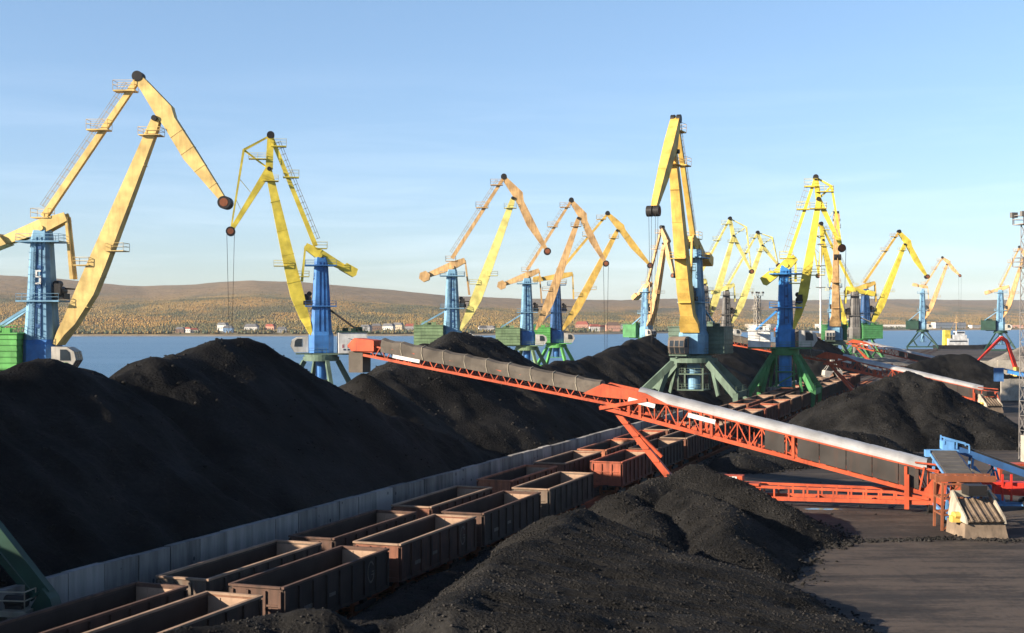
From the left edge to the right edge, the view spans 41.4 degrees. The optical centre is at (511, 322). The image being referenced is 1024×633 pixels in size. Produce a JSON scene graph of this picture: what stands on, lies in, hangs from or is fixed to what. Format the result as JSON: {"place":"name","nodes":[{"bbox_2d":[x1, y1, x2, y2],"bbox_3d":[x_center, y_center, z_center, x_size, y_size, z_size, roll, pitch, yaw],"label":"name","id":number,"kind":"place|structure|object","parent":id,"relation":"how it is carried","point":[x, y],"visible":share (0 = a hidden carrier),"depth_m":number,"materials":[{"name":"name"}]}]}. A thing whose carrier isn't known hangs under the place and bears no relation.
{"place":"outdoors","nodes":[
{"label":"outdoors","id":0,"kind":"place"},
{"bbox_2d":[0,275,1023,335],"bbox_3d":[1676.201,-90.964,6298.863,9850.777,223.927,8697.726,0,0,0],"label":"hills","id":1,"kind":"structure","parent":0,"point":[670,303],"depth_m":4271.80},
{"bbox_2d":[176,327,184,332],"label":"shore house","id":2,"kind":"structure","parent":1,"relation":"on","point":[180,329],"depth_m":2035.90,"materials":[{"name":"paint"}]},
{"bbox_2d":[217,323,228,330],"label":"shore house","id":3,"kind":"structure","parent":1,"relation":"on","point":[220,326],"depth_m":2169.97,"materials":[{"name":"white paint"}]},
{"bbox_2d":[223,326,233,332],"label":"shore house","id":4,"kind":"structure","parent":1,"relation":"on","point":[227,328],"depth_m":2080.01,"materials":[{"name":"blue paint"}]},
{"bbox_2d":[244,324,258,329],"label":"shore house","id":5,"kind":"structure","parent":1,"relation":"on","point":[251,326],"depth_m":2167.66,"materials":[{"name":"white paint"}]},
{"bbox_2d":[265,324,275,330],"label":"shore house","id":6,"kind":"structure","parent":1,"relation":"on","point":[269,326],"depth_m":2173.47,"materials":[{"name":"red paint"}]},
{"bbox_2d":[277,327,286,332],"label":"shore house","id":7,"kind":"structure","parent":1,"relation":"on","point":[280,329],"depth_m":2087.06,"materials":[{"name":"grey paint"}]},
{"bbox_2d":[372,324,381,331],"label":"shore house","id":8,"kind":"structure","parent":1,"relation":"on","point":[375,327],"depth_m":2184.06,"materials":[{"name":"brown paint"}]},
{"bbox_2d":[382,323,394,329],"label":"shore house","id":9,"kind":"structure","parent":1,"relation":"on","point":[390,326],"depth_m":2210.00,"materials":[{"name":"white paint"}]},
{"bbox_2d":[394,323,403,330],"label":"shore house","id":10,"kind":"structure","parent":1,"relation":"on","point":[400,326],"depth_m":2259.26,"materials":[{"name":"beige paint"}]},
{"bbox_2d":[0,278,1023,333],"bbox_3d":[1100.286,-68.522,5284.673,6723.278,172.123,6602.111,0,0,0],"label":"woodland","id":11,"kind":"object","parent":1,"relation":"on","point":[115,326],"visible":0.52,"depth_m":2968.61,"materials":[{"name":"brown plant"}]},
{"bbox_2d":[575,321,588,327],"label":"shore house","id":12,"kind":"structure","parent":1,"relation":"on","point":[581,324],"depth_m":2715.47,"materials":[{"name":"pink paint"}]},
{"bbox_2d":[589,324,599,330],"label":"shore house","id":13,"kind":"structure","parent":1,"relation":"on","point":[592,327],"depth_m":2428.85,"materials":[{"name":"white paint"}]},
{"bbox_2d":[605,322,619,330],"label":"shore house","id":14,"kind":"structure","parent":1,"relation":"on","point":[614,326],"depth_m":2417.32,"materials":[{"name":"pink paint"}]},
{"bbox_2d":[931,322,965,327],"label":"shed","id":15,"kind":"structure","parent":1,"relation":"on","point":[946,324],"depth_m":3655.66,"materials":[{"name":"white paint"}]},
{"bbox_2d":[0,0,1023,300],"label":"sky","id":16,"kind":"structure","parent":0,"point":[397,119],"materials":[{"name":"blue"}]},
{"bbox_2d":[63,330,1023,386],"bbox_3d":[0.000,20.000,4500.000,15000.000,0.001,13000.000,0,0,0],"label":"water","id":17,"kind":"structure","parent":0,"point":[108,356],"depth_m":1234.91,"materials":[{"name":"blue liquid"}]},
{"bbox_2d":[933,315,990,348],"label":"ship","id":18,"kind":"object","parent":17,"relation":"on","point":[949,341],"visible":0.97,"depth_m":901.88,"materials":[{"name":"white metal"}]},
{"bbox_2d":[342,349,1023,632],"bbox_3d":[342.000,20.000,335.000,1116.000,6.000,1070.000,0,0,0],"label":"ground","id":19,"kind":"structure","parent":0,"point":[953,586],"depth_m":95.13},
{"bbox_2d":[0,520,60,618],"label":"crane portal","id":20,"kind":"object","parent":19,"relation":"on","point":[19,566],"visible":0.63,"depth_m":66.30,"materials":[{"name":"green paint"}]},
{"bbox_2d":[0,71,233,370],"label":"harbour crane","id":21,"kind":"object","parent":19,"relation":"on","point":[44,335],"visible":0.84,"depth_m":198.59,"materials":[{"name":"yellow paint"}]},
{"bbox_2d":[0,338,497,587],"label":"coal pile","id":22,"kind":"object","parent":19,"relation":"on","point":[96,507],"visible":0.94,"depth_m":92.01,"materials":[{"name":"stone"}]},
{"bbox_2d":[165,609,421,632],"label":"coal pile","id":23,"kind":"object","parent":19,"relation":"on","point":[288,623],"visible":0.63,"depth_m":57.61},
{"bbox_2d":[226,131,367,383],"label":"harbour crane","id":24,"kind":"object","parent":19,"relation":"on","point":[321,354],"visible":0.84,"depth_m":275.96,"materials":[{"name":"yellow paint"}]},
{"bbox_2d":[0,380,796,621],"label":"retaining wall","id":25,"kind":"structure","parent":19,"relation":"on","point":[148,566],"depth_m":89.26,"materials":[{"name":"concrete"}]},
{"bbox_2d":[340,373,473,445],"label":"coal pile","id":26,"kind":"object","parent":19,"relation":"on","point":[370,390],"visible":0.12,"depth_m":138.39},
{"bbox_2d":[413,173,550,344],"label":"harbour crane","id":27,"kind":"object","parent":19,"relation":"on","point":[426,332],"visible":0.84,"depth_m":350.88,"materials":[{"name":"yellow paint"}]},
{"bbox_2d":[339,331,638,457],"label":"coal pile","id":28,"kind":"object","parent":19,"relation":"on","point":[460,416],"visible":0.38,"depth_m":164.19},
{"bbox_2d":[0,331,1023,632],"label":"coal lumps","id":29,"kind":"object","parent":19,"relation":"on","point":[810,547],"visible":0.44,"depth_m":92.56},
{"bbox_2d":[495,197,608,364],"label":"harbour crane","id":30,"kind":"object","parent":19,"relation":"on","point":[524,339],"visible":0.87,"depth_m":416.82,"materials":[{"name":"orange paint"}]},
{"bbox_2d":[533,211,652,365],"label":"harbour crane","id":31,"kind":"object","parent":19,"relation":"on","point":[556,335],"visible":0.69,"depth_m":460.86,"materials":[{"name":"gold metal"}]},
{"bbox_2d":[349,508,877,632],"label":"coal pile","id":32,"kind":"object","parent":19,"relation":"on","point":[481,618],"visible":0.88,"depth_m":67.96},
{"bbox_2d":[334,349,936,618],"bbox_3d":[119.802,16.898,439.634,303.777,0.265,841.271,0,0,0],"label":"railway track","id":33,"kind":"structure","parent":19,"relation":"on","point":[691,459],"depth_m":138.97,"materials":[{"name":"metal"}]},
{"bbox_2d":[83,591,262,632],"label":"gondola wagon","id":34,"kind":"object","parent":33,"relation":"on","point":[207,608],"visible":0.77,"depth_m":64.31,"materials":[{"name":"black metal"}]},
{"bbox_2d":[228,545,388,615],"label":"gondola wagon","id":35,"kind":"object","parent":33,"relation":"on","point":[340,577],"visible":0.86,"depth_m":74.92,"materials":[{"name":"black metal"}]},
{"bbox_2d":[353,514,476,594],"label":"gondola wagon","id":36,"kind":"object","parent":33,"relation":"on","point":[428,543],"visible":0.73,"depth_m":87.55,"materials":[{"name":"black metal"}]},
{"bbox_2d":[441,490,540,556],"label":"gondola wagon","id":37,"kind":"object","parent":33,"relation":"on","point":[502,514],"visible":0.73,"depth_m":100.86,"materials":[{"name":"black metal"}]},
{"bbox_2d":[512,471,593,518],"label":"gondola wagon","id":38,"kind":"object","parent":33,"relation":"on","point":[562,491],"visible":0.57,"depth_m":115.06,"materials":[{"name":"black metal"}]},
{"bbox_2d":[590,449,653,495],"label":"gondola wagon","id":39,"kind":"object","parent":33,"relation":"on","point":[620,468],"visible":0.87,"depth_m":132.12,"materials":[{"name":"red metal"}]},
{"bbox_2d":[628,438,683,477],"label":"gondola wagon","id":40,"kind":"object","parent":33,"relation":"on","point":[671,451],"visible":0.48,"depth_m":150.91,"materials":[{"name":"black metal"}]},
{"bbox_2d":[660,430,708,466],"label":"gondola wagon","id":41,"kind":"object","parent":33,"relation":"on","point":[696,445],"visible":0.59,"depth_m":162.43,"materials":[{"name":"black metal"}]},
{"bbox_2d":[694,422,729,454],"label":"gondola wagon","id":42,"kind":"object","parent":33,"relation":"on","point":[719,444],"visible":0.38,"depth_m":177.11,"materials":[{"name":"black metal"}]},
{"bbox_2d":[719,418,747,445],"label":"gondola wagon","id":43,"kind":"object","parent":33,"relation":"on","point":[739,431],"visible":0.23,"depth_m":188.11,"materials":[{"name":"black metal"}]},
{"bbox_2d":[738,409,763,436],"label":"gondola wagon","id":44,"kind":"object","parent":33,"relation":"on","point":[758,412],"visible":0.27,"depth_m":207.07,"materials":[{"name":"black metal"}]},
{"bbox_2d":[745,404,777,419],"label":"gondola wagon","id":45,"kind":"object","parent":33,"relation":"on","point":[770,411],"visible":0.27,"depth_m":218.06,"materials":[{"name":"black metal"}]},
{"bbox_2d":[760,399,790,420],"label":"gondola wagon","id":46,"kind":"object","parent":33,"relation":"on","point":[784,407],"visible":0.56,"depth_m":230.90,"materials":[{"name":"black metal"}]},
{"bbox_2d":[774,395,801,417],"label":"gondola wagon","id":47,"kind":"object","parent":33,"relation":"on","point":[796,402],"visible":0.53,"depth_m":245.07,"materials":[{"name":"black metal"}]},
{"bbox_2d":[786,391,810,412],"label":"gondola wagon","id":48,"kind":"object","parent":33,"relation":"on","point":[806,399],"visible":0.54,"depth_m":257.07,"materials":[{"name":"black metal"}]},
{"bbox_2d":[797,388,817,407],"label":"gondola wagon","id":49,"kind":"object","parent":33,"relation":"on","point":[816,399],"visible":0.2,"depth_m":267.93,"materials":[{"name":"black metal"}]},
{"bbox_2d":[817,385,828,401],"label":"gondola wagon","id":50,"kind":"object","parent":33,"relation":"on","point":[825,391],"visible":0.25,"depth_m":284.79,"materials":[{"name":"black metal"}]},
{"bbox_2d":[820,382,835,398],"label":"gondola wagon","id":51,"kind":"object","parent":33,"relation":"on","point":[832,388],"visible":0.37,"depth_m":297.42,"materials":[{"name":"black metal"}]},
{"bbox_2d":[824,380,842,395],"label":"gondola wagon","id":52,"kind":"object","parent":33,"relation":"on","point":[839,385],"visible":0.4,"depth_m":310.72,"materials":[{"name":"black metal"}]},
{"bbox_2d":[830,378,848,393],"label":"gondola wagon","id":53,"kind":"object","parent":33,"relation":"on","point":[845,387],"visible":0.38,"depth_m":323.08,"materials":[{"name":"black metal"}]},
{"bbox_2d":[836,375,854,390],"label":"gondola wagon","id":54,"kind":"object","parent":33,"relation":"on","point":[852,380],"visible":0.29,"depth_m":335.86,"materials":[{"name":"black metal"}]},
{"bbox_2d":[845,373,860,386],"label":"gondola wagon","id":55,"kind":"object","parent":33,"relation":"on","point":[857,378],"visible":0.35,"depth_m":350.61,"materials":[{"name":"black metal"}]},
{"bbox_2d":[622,225,675,337],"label":"harbour crane","id":56,"kind":"object","parent":19,"relation":"on","point":[636,329],"visible":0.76,"depth_m":556.31,"materials":[{"name":"orange paint"}]},
{"bbox_2d":[541,335,766,412],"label":"coal pile","id":57,"kind":"object","parent":19,"relation":"on","point":[638,363],"visible":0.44,"depth_m":275.92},
{"bbox_2d":[347,338,963,508],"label":"stacker conveyor","id":58,"kind":"object","parent":19,"relation":"on","point":[895,470],"visible":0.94,"depth_m":127.60,"materials":[{"name":"metal"}]},
{"bbox_2d":[642,114,748,401],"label":"harbour crane","id":59,"kind":"object","parent":19,"relation":"on","point":[694,341],"visible":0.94,"depth_m":252.74,"materials":[{"name":"gold metal"}]},
{"bbox_2d":[587,464,843,582],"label":"coal pile","id":60,"kind":"object","parent":19,"relation":"on","point":[734,554],"visible":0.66,"depth_m":103.77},
{"bbox_2d":[703,216,753,325],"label":"harbour crane","id":61,"kind":"object","parent":19,"relation":"on","point":[712,306],"visible":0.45,"depth_m":545.12,"materials":[{"name":"yellow paint"}]},
{"bbox_2d":[711,231,779,335],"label":"harbour crane","id":62,"kind":"object","parent":19,"relation":"on","point":[728,311],"visible":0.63,"depth_m":591.96,"materials":[{"name":"yellow paint"}]},
{"bbox_2d":[712,342,802,387],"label":"coal pile","id":63,"kind":"object","parent":19,"relation":"on","point":[748,362],"visible":0.16,"depth_m":330.89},
{"bbox_2d":[747,174,845,406],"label":"harbour crane","id":64,"kind":"object","parent":19,"relation":"on","point":[785,349],"visible":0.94,"depth_m":266.34,"materials":[{"name":"yellow paint"}]},
{"bbox_2d":[822,360,842,377],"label":"clamshell grab","id":65,"kind":"object","parent":64,"relation":"hanging from","point":[825,373],"visible":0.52,"depth_m":339.24,"materials":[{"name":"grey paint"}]},
{"bbox_2d":[705,429,917,473],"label":"coal pile","id":66,"kind":"object","parent":19,"relation":"on","point":[764,466],"visible":0.37,"depth_m":158.33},
{"bbox_2d":[816,244,825,338],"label":"utility pole","id":67,"kind":"object","parent":19,"relation":"on","point":[820,287],"visible":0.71,"depth_m":499.72,"materials":[{"name":"metal"}]},
{"bbox_2d":[806,508,836,509],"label":"puddle","id":68,"kind":"object","parent":19,"relation":"on","point":[821,508],"visible":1,"depth_m":123.41,"materials":[{"name":"black liquid"}]},
{"bbox_2d":[768,331,877,376],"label":"coal pile","id":69,"kind":"object","parent":19,"relation":"on","point":[816,367],"visible":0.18,"depth_m":433.54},
{"bbox_2d":[821,211,849,354],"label":"harbour crane","id":70,"kind":"object","parent":19,"relation":"on","point":[833,328],"visible":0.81,"depth_m":450.45,"materials":[{"name":"orange paint"}]},
{"bbox_2d":[814,221,882,357],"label":"harbour crane","id":71,"kind":"object","parent":19,"relation":"on","point":[856,330],"visible":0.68,"depth_m":518.76,"materials":[{"name":"yellow paint"}]},
{"bbox_2d":[774,327,934,370],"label":"stacker conveyor","id":72,"kind":"object","parent":19,"relation":"on","point":[914,356],"visible":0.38,"depth_m":473.02,"materials":[{"name":"red metal"}]},
{"bbox_2d":[733,335,999,401],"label":"stacker conveyor","id":73,"kind":"object","parent":19,"relation":"on","point":[968,390],"visible":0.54,"depth_m":268.84,"materials":[{"name":"red metal"}]},
{"bbox_2d":[861,357,908,369],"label":"gravel pile","id":74,"kind":"object","parent":19,"relation":"on","point":[886,360],"visible":0.28,"depth_m":503.11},
{"bbox_2d":[844,229,929,357],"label":"harbour crane","id":75,"kind":"object","parent":19,"relation":"on","point":[866,308],"visible":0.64,"depth_m":565.07,"materials":[{"name":"yellow paint"}]},
{"bbox_2d":[788,371,1023,451],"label":"coal pile","id":76,"kind":"object","parent":19,"relation":"on","point":[860,406],"visible":0.85,"depth_m":188.83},
{"bbox_2d":[906,256,961,350],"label":"harbour crane","id":77,"kind":"object","parent":19,"relation":"on","point":[921,325],"visible":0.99,"depth_m":824.64,"materials":[{"name":"orange paint"}]},
{"bbox_2d":[924,449,981,522],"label":"feeder conveyor","id":78,"kind":"object","parent":19,"relation":"on","point":[950,460],"visible":0.59,"depth_m":118.91,"materials":[{"name":"metal"}]},
{"bbox_2d":[890,354,1017,390],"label":"coal pile","id":79,"kind":"object","parent":19,"relation":"on","point":[967,368],"visible":0.51,"depth_m":343.85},
{"bbox_2d":[930,473,995,530],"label":"service frame","id":80,"kind":"object","parent":19,"relation":"on","point":[956,478],"visible":0.77,"depth_m":111.64,"materials":[{"name":"metal"}]},
{"bbox_2d":[946,483,1007,538],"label":"crusher","id":81,"kind":"object","parent":19,"relation":"on","point":[972,518],"visible":1,"depth_m":107.55,"materials":[{"name":"beige metal"}]},
{"bbox_2d":[940,435,1023,507],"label":"feeder conveyor","id":82,"kind":"object","parent":19,"relation":"on","point":[970,453],"visible":0.76,"depth_m":123.43,"materials":[{"name":"metal"}]},
{"bbox_2d":[978,391,1003,412],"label":"hopper","id":83,"kind":"object","parent":19,"relation":"on","point":[989,399],"visible":0.88,"depth_m":256.00,"materials":[{"name":"beige metal"}]},
{"bbox_2d":[970,468,1023,500],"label":"hopper feeder","id":84,"kind":"object","parent":19,"relation":"on","point":[1003,487],"visible":0.57,"depth_m":115.23,"materials":[{"name":"red paint"}]},
{"bbox_2d":[978,336,1023,378],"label":"excavator","id":85,"kind":"object","parent":19,"relation":"on","point":[1010,353],"visible":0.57,"depth_m":400.39,"materials":[{"name":"red paint"}]},
{"bbox_2d":[980,246,1023,351],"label":"harbour crane","id":86,"kind":"object","parent":19,"relation":"on","point":[999,326],"visible":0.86,"depth_m":725.83,"materials":[{"name":"orange paint"}]},
{"bbox_2d":[981,360,1023,374],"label":"concrete wall","id":87,"kind":"structure","parent":19,"relation":"on","point":[1006,364],"depth_m":411.20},
{"bbox_2d":[989,347,1023,360],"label":"gravel pile","id":88,"kind":"object","parent":19,"relation":"on","point":[1005,356],"visible":0.22,"depth_m":430.44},
{"bbox_2d":[994,368,1023,381],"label":"feeder conveyor","id":89,"kind":"object","parent":19,"relation":"on","point":[998,374],"visible":1,"depth_m":261.84,"materials":[{"name":"metal"}]},
{"bbox_2d":[1010,211,1023,458],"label":"floodlight mast","id":90,"kind":"object","parent":19,"relation":"on","point":[1013,215],"visible":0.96,"depth_m":168.39,"materials":[{"name":"grey metal"}]},
{"bbox_2d":[1021,435,1023,461],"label":"mast plinth","id":91,"kind":"structure","parent":19,"relation":"on","point":[1022,448],"depth_m":165.47,"materials":[{"name":"concrete"}]},
{"bbox_3d":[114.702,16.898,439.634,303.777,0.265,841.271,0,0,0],"label":"railway track","id":92,"kind":"structure","parent":19,"relation":"on","visible":0},
{"bbox_2d":[0,582,187,632],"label":"gondola wagon","id":93,"kind":"object","parent":92,"relation":"on","point":[90,612],"visible":0.62,"depth_m":64.95,"materials":[{"name":"black metal"}]},
{"bbox_2d":[156,539,321,596],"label":"gondola wagon","id":94,"kind":"object","parent":92,"relation":"on","point":[219,573],"visible":0.26,"depth_m":76.67,"materials":[{"name":"black metal"}]},
{"bbox_2d":[288,509,415,550],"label":"gondola wagon","id":95,"kind":"object","parent":92,"relation":"on","point":[348,531],"visible":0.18,"depth_m":90.69,"materials":[{"name":"black metal"}]},
{"bbox_2d":[391,485,491,518],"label":"gondola wagon","id":96,"kind":"object","parent":92,"relation":"on","point":[435,502],"visible":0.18,"depth_m":104.97,"materials":[{"name":"black metal"}]},
{"bbox_2d":[476,465,557,493],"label":"gondola wagon","id":97,"kind":"object","parent":92,"relation":"on","point":[507,480],"visible":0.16,"depth_m":120.54,"materials":[{"name":"black metal"}]},
{"bbox_2d":[533,450,601,471],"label":"gondola wagon","id":98,"kind":"object","parent":92,"relation":"on","point":[573,461],"visible":0.26,"depth_m":135.46,"materials":[{"name":"black metal"}]},
{"bbox_2d":[577,439,636,455],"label":"gondola wagon","id":99,"kind":"object","parent":92,"relation":"on","point":[608,446],"visible":0.23,"depth_m":150.49,"materials":[{"name":"black metal"}]},
{"bbox_2d":[613,430,665,444],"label":"gondola wagon","id":100,"kind":"object","parent":92,"relation":"on","point":[648,435],"visible":0.09,"depth_m":164.03,"materials":[{"name":"black metal"}]},
{"bbox_2d":[644,422,688,434],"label":"gondola wagon","id":101,"kind":"object","parent":92,"relation":"on","point":[668,430],"visible":0.06,"depth_m":173.04,"materials":[{"name":"black metal"}]},
{"bbox_2d":[673,415,709,425],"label":"gondola wagon","id":102,"kind":"object","parent":92,"relation":"on","point":[692,422],"visible":0.06,"depth_m":187.62,"materials":[{"name":"black metal"}]},
{"bbox_2d":[720,404,746,410],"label":"gondola wagon","id":103,"kind":"object","parent":92,"relation":"on","point":[736,407],"visible":0.09,"depth_m":221.43,"materials":[{"name":"black metal"}]},
{"bbox_2d":[729,399,760,406],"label":"gondola wagon","id":104,"kind":"object","parent":92,"relation":"on","point":[750,402],"visible":0.12,"depth_m":233.30,"materials":[{"name":"black metal"}]},
{"bbox_2d":[745,395,773,402],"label":"gondola wagon","id":105,"kind":"object","parent":92,"relation":"on","point":[762,398],"visible":0.16,"depth_m":246.69,"materials":[{"name":"black metal"}]},
{"bbox_2d":[758,391,784,397],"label":"gondola wagon","id":106,"kind":"object","parent":92,"relation":"on","point":[776,394],"visible":0.22,"depth_m":260.49,"materials":[{"name":"black metal"}]},
{"bbox_2d":[772,388,795,394],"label":"gondola wagon","id":107,"kind":"object","parent":92,"relation":"on","point":[787,390],"visible":0.2,"depth_m":272.65,"materials":[{"name":"black metal"}]},
{"bbox_2d":[751,292,763,329],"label":"floodlight mast","id":108,"kind":"object","parent":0,"point":[755,300],"visible":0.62,"depth_m":504.58,"materials":[{"name":"metal"}]},
{"bbox_2d":[995,462,1023,479],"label":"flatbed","id":109,"kind":"object","parent":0,"point":[999,470],"visible":0.25,"depth_m":140.45,"materials":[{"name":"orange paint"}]},
{"bbox_2d":[1000,379,1023,400],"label":"concrete wall","id":110,"kind":"structure","parent":0,"point":[1009,389],"depth_m":294.83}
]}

